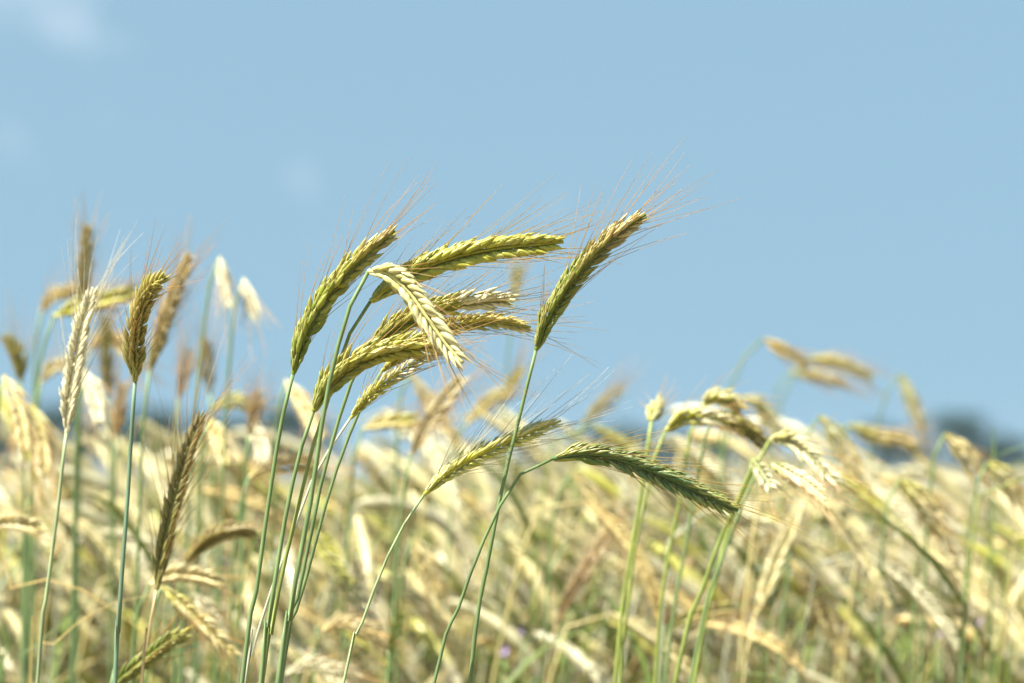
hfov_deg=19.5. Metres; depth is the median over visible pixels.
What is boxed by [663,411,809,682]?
rye plant
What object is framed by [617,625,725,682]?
rye plant
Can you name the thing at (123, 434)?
tree
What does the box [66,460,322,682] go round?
rye plant
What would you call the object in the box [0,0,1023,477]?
sky
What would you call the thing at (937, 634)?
wild flower
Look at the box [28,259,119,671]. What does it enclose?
rye plant
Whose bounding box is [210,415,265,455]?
tree
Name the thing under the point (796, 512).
rye plant
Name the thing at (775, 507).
rye plant
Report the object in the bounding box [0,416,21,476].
tree
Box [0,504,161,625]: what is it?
rye plant
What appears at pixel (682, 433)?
tree
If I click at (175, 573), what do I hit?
rye plant
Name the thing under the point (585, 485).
rye plant
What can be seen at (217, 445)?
rye plant
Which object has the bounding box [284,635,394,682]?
rye plant
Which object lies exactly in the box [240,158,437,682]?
rye plant
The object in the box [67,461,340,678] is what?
rye plant
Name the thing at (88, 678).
rye plant
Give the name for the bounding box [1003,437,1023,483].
tree
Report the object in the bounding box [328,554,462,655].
rye plant
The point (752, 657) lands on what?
rye plant
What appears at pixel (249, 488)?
rye plant
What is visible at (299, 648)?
rye plant
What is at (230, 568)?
rye plant
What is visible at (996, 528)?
rye plant
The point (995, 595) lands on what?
rye plant
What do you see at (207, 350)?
rye plant
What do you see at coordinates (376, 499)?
rye crop
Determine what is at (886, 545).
rye plant
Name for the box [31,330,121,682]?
rye plant
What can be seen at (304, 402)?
rye plant
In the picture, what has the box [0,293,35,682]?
rye plant
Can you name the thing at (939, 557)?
rye plant
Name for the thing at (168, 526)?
rye plant
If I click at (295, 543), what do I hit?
rye plant
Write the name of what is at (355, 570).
rye plant
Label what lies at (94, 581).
rye plant
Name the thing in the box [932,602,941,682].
wild flower
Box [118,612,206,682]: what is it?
rye plant
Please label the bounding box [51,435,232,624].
rye plant
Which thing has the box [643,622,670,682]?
grass blade
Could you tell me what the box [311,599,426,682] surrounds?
rye plant
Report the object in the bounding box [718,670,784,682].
rye plant
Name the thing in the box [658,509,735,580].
rye plant
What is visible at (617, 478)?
rye plant
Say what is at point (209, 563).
rye plant
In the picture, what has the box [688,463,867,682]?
rye plant
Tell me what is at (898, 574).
rye plant
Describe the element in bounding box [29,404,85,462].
tree
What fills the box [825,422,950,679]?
rye plant
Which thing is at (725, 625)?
rye plant
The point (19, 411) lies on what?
rye plant
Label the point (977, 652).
wild flower
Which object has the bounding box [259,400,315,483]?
tree
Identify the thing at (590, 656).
rye plant
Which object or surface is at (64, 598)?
rye plant
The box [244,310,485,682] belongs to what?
rye plant
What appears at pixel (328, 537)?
rye plant
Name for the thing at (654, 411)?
rye plant
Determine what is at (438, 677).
rye plant
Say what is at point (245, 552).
rye plant
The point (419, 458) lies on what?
tree
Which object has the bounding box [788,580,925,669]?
rye plant
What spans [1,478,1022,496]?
ground
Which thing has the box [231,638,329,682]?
rye plant
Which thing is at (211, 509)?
rye plant
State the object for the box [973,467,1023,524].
rye plant
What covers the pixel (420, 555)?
rye plant
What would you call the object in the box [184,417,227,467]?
tree
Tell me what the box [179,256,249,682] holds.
rye plant
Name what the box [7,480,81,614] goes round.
rye plant
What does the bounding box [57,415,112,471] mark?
tree
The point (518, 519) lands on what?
rye plant
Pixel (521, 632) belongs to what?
wild flower
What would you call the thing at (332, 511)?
rye plant
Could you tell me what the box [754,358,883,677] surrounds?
rye plant
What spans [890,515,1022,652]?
rye plant
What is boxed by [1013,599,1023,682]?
rye plant
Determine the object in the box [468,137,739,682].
rye plant
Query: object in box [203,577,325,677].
rye plant
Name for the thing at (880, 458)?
tree
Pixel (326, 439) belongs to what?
tree
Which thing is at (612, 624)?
rye plant
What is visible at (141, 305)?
rye plant
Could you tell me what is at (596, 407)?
rye plant
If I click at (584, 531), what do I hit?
rye plant
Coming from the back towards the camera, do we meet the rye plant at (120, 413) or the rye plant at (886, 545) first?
the rye plant at (886, 545)
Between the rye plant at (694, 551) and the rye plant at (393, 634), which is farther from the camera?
the rye plant at (694, 551)
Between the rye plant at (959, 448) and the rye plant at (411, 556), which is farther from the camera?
the rye plant at (411, 556)
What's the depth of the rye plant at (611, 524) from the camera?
2.54 m
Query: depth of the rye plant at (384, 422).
2.55 m
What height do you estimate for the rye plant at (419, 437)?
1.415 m
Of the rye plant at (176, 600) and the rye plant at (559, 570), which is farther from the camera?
the rye plant at (559, 570)
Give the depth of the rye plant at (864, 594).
2.84 m
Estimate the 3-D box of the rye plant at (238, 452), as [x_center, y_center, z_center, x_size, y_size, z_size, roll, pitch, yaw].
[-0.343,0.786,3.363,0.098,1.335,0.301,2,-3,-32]
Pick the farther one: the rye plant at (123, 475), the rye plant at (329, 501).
the rye plant at (329, 501)
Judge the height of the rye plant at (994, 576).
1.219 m
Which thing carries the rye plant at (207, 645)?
on the ground
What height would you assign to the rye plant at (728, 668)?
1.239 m
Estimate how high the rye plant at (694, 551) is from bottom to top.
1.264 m
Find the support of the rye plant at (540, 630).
on the ground
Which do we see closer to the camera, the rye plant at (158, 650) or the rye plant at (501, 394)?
the rye plant at (158, 650)
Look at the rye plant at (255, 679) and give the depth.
2.92 m
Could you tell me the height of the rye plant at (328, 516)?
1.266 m
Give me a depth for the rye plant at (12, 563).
2.99 m
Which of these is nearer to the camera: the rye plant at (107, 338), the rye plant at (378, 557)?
the rye plant at (107, 338)
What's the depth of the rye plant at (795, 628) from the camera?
2.91 m
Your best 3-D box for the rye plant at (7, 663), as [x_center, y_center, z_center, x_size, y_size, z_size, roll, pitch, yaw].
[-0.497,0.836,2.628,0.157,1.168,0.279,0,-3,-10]
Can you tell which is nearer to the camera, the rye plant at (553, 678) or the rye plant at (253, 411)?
the rye plant at (253, 411)
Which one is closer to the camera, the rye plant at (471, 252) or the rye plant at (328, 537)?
the rye plant at (471, 252)
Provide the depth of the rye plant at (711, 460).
2.71 m
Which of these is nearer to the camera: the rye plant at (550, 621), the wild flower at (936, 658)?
the wild flower at (936, 658)
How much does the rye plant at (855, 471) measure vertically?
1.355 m
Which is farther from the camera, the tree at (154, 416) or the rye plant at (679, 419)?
the tree at (154, 416)
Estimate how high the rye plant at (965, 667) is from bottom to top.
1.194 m
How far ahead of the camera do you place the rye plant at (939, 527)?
2.50 m
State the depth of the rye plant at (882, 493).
2.70 m
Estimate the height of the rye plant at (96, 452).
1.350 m
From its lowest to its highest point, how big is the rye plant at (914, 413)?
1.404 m
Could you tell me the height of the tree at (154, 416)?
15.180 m
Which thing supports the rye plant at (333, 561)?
on the ground
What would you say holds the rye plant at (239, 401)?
on the ground
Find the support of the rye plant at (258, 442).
on the ground
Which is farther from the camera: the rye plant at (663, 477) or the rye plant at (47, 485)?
the rye plant at (47, 485)
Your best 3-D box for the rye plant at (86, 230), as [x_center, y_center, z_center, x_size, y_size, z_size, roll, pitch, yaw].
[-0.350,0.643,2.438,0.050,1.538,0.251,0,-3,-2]
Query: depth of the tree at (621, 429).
629.61 m
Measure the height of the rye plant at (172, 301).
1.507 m
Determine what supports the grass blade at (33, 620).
on the ground
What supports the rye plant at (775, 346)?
on the ground
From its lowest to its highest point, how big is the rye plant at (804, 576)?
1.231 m
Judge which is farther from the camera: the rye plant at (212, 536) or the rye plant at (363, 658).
the rye plant at (363, 658)
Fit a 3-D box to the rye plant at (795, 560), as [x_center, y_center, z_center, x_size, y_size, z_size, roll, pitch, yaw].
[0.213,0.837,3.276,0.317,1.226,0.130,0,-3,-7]
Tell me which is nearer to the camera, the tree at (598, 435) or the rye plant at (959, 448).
the rye plant at (959, 448)
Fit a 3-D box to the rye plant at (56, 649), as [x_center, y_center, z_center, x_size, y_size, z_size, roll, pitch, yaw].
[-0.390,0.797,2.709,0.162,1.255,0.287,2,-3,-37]
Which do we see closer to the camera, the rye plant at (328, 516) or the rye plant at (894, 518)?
the rye plant at (894, 518)
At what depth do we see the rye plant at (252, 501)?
2.70 m
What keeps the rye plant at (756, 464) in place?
on the ground
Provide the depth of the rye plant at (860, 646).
3.39 m
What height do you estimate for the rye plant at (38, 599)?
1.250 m
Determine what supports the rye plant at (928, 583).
on the ground
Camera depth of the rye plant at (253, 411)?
2.50 m
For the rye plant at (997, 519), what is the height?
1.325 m
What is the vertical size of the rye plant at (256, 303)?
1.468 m
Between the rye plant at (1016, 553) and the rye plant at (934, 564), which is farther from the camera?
the rye plant at (1016, 553)
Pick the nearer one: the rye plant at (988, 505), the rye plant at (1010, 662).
the rye plant at (1010, 662)
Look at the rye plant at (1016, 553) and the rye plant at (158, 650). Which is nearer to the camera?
the rye plant at (158, 650)
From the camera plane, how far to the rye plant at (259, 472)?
2.40 m
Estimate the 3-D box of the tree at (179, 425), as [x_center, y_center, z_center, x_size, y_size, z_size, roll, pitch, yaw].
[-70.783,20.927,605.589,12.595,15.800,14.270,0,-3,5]
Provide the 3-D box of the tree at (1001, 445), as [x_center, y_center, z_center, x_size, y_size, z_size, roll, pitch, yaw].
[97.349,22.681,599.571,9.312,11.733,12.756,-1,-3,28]
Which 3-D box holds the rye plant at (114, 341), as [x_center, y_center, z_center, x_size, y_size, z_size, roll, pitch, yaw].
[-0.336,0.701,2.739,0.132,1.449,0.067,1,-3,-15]
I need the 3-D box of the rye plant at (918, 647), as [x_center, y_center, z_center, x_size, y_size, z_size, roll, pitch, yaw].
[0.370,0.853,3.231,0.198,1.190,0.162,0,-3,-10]
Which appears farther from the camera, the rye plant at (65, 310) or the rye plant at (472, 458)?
the rye plant at (65, 310)
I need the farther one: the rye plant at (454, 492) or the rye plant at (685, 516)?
the rye plant at (685, 516)
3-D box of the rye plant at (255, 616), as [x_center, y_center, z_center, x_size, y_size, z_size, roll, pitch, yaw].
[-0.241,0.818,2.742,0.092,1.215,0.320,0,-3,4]
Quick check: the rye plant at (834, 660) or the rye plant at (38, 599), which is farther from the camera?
the rye plant at (834, 660)
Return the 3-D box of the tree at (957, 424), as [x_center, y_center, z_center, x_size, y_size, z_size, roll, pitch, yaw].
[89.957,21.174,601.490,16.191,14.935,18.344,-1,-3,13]
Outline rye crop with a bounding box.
[0,403,1023,682]
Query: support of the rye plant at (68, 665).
on the ground
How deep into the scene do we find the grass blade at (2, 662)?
2.40 m
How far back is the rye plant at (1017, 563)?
2.90 m
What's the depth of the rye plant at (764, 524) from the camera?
2.52 m
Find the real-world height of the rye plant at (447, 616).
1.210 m
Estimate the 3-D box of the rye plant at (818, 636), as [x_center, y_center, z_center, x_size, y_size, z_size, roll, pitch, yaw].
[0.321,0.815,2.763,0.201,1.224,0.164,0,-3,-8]
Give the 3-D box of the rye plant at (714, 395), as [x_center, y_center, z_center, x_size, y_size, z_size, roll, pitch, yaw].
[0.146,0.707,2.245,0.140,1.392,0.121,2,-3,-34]
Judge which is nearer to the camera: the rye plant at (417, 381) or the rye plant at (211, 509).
the rye plant at (417, 381)
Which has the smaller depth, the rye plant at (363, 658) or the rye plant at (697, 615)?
the rye plant at (697, 615)
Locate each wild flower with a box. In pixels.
[498,644,508,682]
[518,623,527,675]
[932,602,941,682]
[936,628,942,682]
[973,616,981,682]
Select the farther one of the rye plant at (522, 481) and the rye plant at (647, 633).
the rye plant at (522, 481)
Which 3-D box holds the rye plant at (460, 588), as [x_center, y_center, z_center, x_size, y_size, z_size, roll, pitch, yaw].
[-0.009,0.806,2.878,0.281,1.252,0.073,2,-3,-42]
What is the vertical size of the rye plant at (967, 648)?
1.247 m
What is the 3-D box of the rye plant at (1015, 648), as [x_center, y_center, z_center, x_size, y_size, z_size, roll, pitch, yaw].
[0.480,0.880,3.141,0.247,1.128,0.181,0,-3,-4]
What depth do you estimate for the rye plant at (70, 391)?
2.02 m
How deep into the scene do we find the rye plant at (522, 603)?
2.99 m
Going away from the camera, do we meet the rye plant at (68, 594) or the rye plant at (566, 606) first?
the rye plant at (566, 606)
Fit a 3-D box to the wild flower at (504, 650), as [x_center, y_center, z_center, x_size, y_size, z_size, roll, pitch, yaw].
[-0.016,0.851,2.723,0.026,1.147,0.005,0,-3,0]
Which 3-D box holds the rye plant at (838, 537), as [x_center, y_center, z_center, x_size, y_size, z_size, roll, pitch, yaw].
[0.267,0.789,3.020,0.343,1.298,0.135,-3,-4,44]
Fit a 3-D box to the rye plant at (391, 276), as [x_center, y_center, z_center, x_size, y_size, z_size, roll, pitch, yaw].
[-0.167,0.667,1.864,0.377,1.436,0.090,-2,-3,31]
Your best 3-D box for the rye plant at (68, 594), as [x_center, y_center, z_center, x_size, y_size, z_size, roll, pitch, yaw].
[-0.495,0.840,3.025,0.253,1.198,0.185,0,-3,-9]
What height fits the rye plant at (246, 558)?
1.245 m
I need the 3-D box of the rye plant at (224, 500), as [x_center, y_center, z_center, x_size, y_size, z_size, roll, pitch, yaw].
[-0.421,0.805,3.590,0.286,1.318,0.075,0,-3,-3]
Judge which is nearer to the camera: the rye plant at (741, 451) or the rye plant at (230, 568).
the rye plant at (741, 451)
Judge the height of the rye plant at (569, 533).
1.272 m
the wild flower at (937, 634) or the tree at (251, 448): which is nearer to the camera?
the wild flower at (937, 634)
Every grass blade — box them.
[0,553,144,633]
[0,584,116,661]
[0,635,7,682]
[29,595,146,682]
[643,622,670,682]
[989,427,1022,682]
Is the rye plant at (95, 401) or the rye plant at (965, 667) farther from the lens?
the rye plant at (965, 667)
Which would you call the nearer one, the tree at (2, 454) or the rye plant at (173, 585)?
the rye plant at (173, 585)
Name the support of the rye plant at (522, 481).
on the ground
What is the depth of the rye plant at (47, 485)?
3.24 m
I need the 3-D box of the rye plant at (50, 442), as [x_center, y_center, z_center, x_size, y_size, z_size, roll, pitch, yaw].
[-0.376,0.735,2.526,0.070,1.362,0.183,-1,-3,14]
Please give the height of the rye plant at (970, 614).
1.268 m
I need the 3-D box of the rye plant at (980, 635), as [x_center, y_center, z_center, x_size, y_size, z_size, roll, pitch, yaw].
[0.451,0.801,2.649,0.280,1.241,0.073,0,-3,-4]
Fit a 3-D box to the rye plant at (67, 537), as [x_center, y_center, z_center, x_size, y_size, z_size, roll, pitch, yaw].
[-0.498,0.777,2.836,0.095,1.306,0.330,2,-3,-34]
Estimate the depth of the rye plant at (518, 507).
2.72 m
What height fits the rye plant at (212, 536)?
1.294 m
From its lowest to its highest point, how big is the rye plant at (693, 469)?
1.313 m
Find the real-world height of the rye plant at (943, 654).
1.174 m
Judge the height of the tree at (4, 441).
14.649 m
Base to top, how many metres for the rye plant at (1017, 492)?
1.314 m
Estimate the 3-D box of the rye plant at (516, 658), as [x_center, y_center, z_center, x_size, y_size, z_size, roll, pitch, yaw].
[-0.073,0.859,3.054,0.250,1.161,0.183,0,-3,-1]
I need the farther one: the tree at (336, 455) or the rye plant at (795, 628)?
the tree at (336, 455)
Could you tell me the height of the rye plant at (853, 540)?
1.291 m
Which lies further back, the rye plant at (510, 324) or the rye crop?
the rye crop
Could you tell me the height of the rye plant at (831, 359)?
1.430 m
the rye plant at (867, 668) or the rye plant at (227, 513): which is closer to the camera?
the rye plant at (227, 513)
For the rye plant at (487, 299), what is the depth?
1.93 m
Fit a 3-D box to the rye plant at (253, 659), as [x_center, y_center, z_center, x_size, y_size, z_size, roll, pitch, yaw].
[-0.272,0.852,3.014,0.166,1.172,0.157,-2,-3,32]
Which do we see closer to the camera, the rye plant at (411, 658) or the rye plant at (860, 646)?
the rye plant at (411, 658)
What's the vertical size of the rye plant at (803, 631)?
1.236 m
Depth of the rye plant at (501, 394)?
2.80 m
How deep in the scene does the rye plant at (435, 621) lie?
2.57 m
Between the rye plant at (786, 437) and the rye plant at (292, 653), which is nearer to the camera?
the rye plant at (786, 437)
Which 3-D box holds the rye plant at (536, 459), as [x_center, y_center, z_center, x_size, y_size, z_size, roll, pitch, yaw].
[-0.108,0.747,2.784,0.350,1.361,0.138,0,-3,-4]
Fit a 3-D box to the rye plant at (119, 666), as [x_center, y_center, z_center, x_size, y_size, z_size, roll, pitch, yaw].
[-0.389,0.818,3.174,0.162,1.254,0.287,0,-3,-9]
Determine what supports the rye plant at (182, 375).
on the ground
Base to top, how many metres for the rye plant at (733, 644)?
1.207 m
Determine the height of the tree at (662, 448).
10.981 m
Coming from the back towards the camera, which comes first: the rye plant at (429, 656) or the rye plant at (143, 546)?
the rye plant at (429, 656)
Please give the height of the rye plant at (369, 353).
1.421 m
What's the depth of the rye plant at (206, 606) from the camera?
2.40 m
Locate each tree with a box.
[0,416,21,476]
[0,422,25,475]
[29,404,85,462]
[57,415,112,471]
[71,418,137,477]
[112,405,182,481]
[145,406,186,465]
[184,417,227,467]
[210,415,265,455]
[235,415,296,477]
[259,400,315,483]
[290,420,340,475]
[322,451,350,481]
[413,453,427,466]
[516,453,532,466]
[566,430,621,471]
[592,416,652,474]
[622,428,679,468]
[668,427,712,476]
[697,429,747,475]
[851,421,902,472]
[887,429,933,476]
[920,410,997,477]
[978,429,1021,479]
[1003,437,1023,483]
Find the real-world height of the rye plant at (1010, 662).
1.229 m
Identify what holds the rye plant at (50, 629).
on the ground
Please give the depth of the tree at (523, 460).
898.03 m
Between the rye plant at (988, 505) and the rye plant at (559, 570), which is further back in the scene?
the rye plant at (988, 505)
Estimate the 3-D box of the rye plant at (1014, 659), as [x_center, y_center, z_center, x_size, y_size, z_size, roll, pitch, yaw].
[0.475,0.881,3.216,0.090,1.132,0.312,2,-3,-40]
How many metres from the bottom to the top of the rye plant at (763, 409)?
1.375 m
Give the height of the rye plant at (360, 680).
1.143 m
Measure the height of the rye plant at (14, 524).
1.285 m
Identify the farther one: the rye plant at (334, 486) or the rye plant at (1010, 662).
the rye plant at (334, 486)
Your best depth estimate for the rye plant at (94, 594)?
3.07 m
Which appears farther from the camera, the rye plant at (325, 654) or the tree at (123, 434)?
the tree at (123, 434)
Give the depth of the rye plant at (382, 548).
3.31 m
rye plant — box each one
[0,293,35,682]
[0,375,60,499]
[0,391,66,541]
[0,472,92,603]
[0,499,79,553]
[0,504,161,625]
[0,510,141,628]
[0,531,46,617]
[0,582,139,664]
[0,646,31,682]
[2,535,98,648]
[3,453,71,543]
[4,557,125,635]
[4,604,69,682]
[7,432,162,640]
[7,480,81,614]
[13,623,85,682]
[14,516,237,621]
[20,404,73,682]
[21,260,166,682]
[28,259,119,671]
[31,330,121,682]
[35,534,134,640]
[36,217,143,682]
[39,438,155,682]
[40,668,98,682]
[47,527,193,682]
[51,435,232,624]
[59,571,235,636]
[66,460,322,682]
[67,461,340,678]
[68,192,109,682]
[73,371,128,682]
[76,318,178,682]
[76,566,256,680]
[89,278,126,670]
[93,530,194,676]
[104,347,147,682]
[106,217,207,682]
[110,587,226,682]
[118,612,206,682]
[129,541,263,682]
[133,218,225,682]
[135,482,319,678]
[136,325,254,682]
[137,452,325,652]
[137,560,222,682]
[138,604,258,682]
[144,584,276,682]
[148,462,292,682]
[153,629,426,682]
[159,467,262,525]
[163,302,211,682]
[171,488,301,682]
[171,493,245,651]
[176,592,258,682]
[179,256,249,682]
[181,507,447,605]
[182,497,388,587]
[183,508,332,682]
[184,303,221,682]
[184,498,253,573]
[186,448,288,623]
[188,539,293,682]
[192,417,261,682]
[195,371,290,682]
[198,573,279,682]
[198,584,345,674]
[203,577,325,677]
[203,590,355,682]
[214,278,282,682]
[220,532,399,682]
[227,429,363,682]
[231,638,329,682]
[232,507,318,681]
[233,631,274,682]
[235,354,285,682]
[236,422,288,656]
[239,637,363,682]
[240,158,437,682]
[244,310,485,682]
[247,505,379,682]
[250,543,396,682]
[259,287,522,682]
[263,177,621,682]
[267,476,374,539]
[270,379,349,682]
[274,491,360,635]
[274,512,383,682]
[275,256,538,682]
[281,236,584,682]
[282,273,606,682]
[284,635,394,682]
[304,573,480,682]
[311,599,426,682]
[319,632,369,682]
[321,408,488,655]
[327,590,432,681]
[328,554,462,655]
[329,534,436,659]
[340,391,461,677]
[342,352,632,682]
[345,624,445,682]
[357,643,377,677]
[373,505,501,682]
[374,474,471,677]
[377,569,471,678]
[386,373,489,675]
[386,597,414,682]
[389,333,492,682]
[394,539,470,682]
[398,442,551,682]
[400,412,585,682]
[403,527,532,633]
[408,616,556,682]
[425,656,467,682]
[432,424,816,682]
[435,332,551,669]
[435,528,611,682]
[441,506,582,680]
[447,424,702,682]
[454,549,615,659]
[454,620,688,682]
[456,579,556,640]
[465,597,580,682]
[466,507,628,682]
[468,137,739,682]
[476,481,550,575]
[480,421,655,682]
[491,500,685,682]
[493,517,754,682]
[496,609,607,682]
[497,229,534,682]
[504,517,649,680]
[542,471,655,682]
[544,495,644,682]
[548,617,715,682]
[549,612,713,682]
[564,356,651,682]
[577,509,835,682]
[598,434,787,670]
[601,468,742,660]
[608,512,777,680]
[613,375,681,682]
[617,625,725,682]
[618,376,775,682]
[622,567,761,681]
[622,580,749,682]
[641,473,934,682]
[651,437,824,681]
[653,355,776,682]
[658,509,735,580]
[659,574,772,682]
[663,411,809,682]
[670,617,836,682]
[673,457,821,682]
[686,338,847,682]
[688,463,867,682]
[688,495,801,656]
[692,416,882,682]
[704,395,807,681]
[717,545,803,667]
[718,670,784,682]
[720,563,858,682]
[726,564,853,682]
[736,537,889,682]
[737,490,904,682]
[742,483,824,682]
[746,346,909,682]
[749,599,870,677]
[753,481,865,678]
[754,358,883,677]
[763,559,873,682]
[772,517,922,674]
[775,414,890,682]
[779,645,881,680]
[783,462,937,633]
[787,538,945,682]
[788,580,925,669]
[794,634,907,682]
[795,541,917,681]
[796,550,984,682]
[812,560,946,682]
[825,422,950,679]
[828,523,1023,682]
[829,521,880,680]
[829,521,1023,675]
[833,477,1023,682]
[840,530,1009,682]
[845,574,971,682]
[850,611,963,682]
[852,373,945,682]
[868,581,924,679]
[874,542,1023,682]
[877,478,976,682]
[885,554,1023,682]
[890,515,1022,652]
[895,595,1010,682]
[903,465,1007,525]
[909,514,997,682]
[912,560,1023,682]
[916,531,1021,682]
[918,432,1014,682]
[923,550,1007,682]
[924,462,1023,674]
[934,585,1023,677]
[959,461,1023,682]
[965,639,1023,672]
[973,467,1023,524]
[974,647,1023,659]
[997,534,1023,682]
[1007,570,1023,682]
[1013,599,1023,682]
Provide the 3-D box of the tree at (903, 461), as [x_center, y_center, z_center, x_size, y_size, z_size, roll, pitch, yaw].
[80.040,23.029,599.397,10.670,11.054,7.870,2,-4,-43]
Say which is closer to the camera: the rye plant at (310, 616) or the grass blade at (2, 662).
the grass blade at (2, 662)
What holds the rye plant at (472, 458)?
on the ground
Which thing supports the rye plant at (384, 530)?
on the ground
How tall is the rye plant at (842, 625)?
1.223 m
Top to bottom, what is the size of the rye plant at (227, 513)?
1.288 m
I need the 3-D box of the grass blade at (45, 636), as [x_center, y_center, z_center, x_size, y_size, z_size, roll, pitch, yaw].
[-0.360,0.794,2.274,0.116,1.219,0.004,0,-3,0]
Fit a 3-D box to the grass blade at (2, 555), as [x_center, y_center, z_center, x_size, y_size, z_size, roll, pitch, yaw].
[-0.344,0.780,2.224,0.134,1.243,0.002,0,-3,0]
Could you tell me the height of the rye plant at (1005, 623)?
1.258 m
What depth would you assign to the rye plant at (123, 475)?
2.83 m
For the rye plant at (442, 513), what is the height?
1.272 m
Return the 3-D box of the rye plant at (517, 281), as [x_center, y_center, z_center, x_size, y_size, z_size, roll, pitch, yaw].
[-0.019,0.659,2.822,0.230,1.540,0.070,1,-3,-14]
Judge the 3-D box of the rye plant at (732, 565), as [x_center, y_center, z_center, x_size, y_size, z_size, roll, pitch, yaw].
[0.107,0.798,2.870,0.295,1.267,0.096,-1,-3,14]
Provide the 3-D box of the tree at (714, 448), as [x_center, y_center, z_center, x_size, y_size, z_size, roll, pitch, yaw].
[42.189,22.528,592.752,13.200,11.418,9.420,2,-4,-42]
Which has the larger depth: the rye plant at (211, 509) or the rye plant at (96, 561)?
the rye plant at (211, 509)
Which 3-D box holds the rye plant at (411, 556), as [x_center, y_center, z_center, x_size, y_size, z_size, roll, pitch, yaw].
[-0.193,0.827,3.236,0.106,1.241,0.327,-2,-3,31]
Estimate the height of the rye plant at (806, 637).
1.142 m
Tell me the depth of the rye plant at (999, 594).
2.73 m
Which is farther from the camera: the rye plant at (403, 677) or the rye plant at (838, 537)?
the rye plant at (838, 537)
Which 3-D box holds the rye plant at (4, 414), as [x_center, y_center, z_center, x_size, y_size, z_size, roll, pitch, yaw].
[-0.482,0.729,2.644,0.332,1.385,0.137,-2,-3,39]
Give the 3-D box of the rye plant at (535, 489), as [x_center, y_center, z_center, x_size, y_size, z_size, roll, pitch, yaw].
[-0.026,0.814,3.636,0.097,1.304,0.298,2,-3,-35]

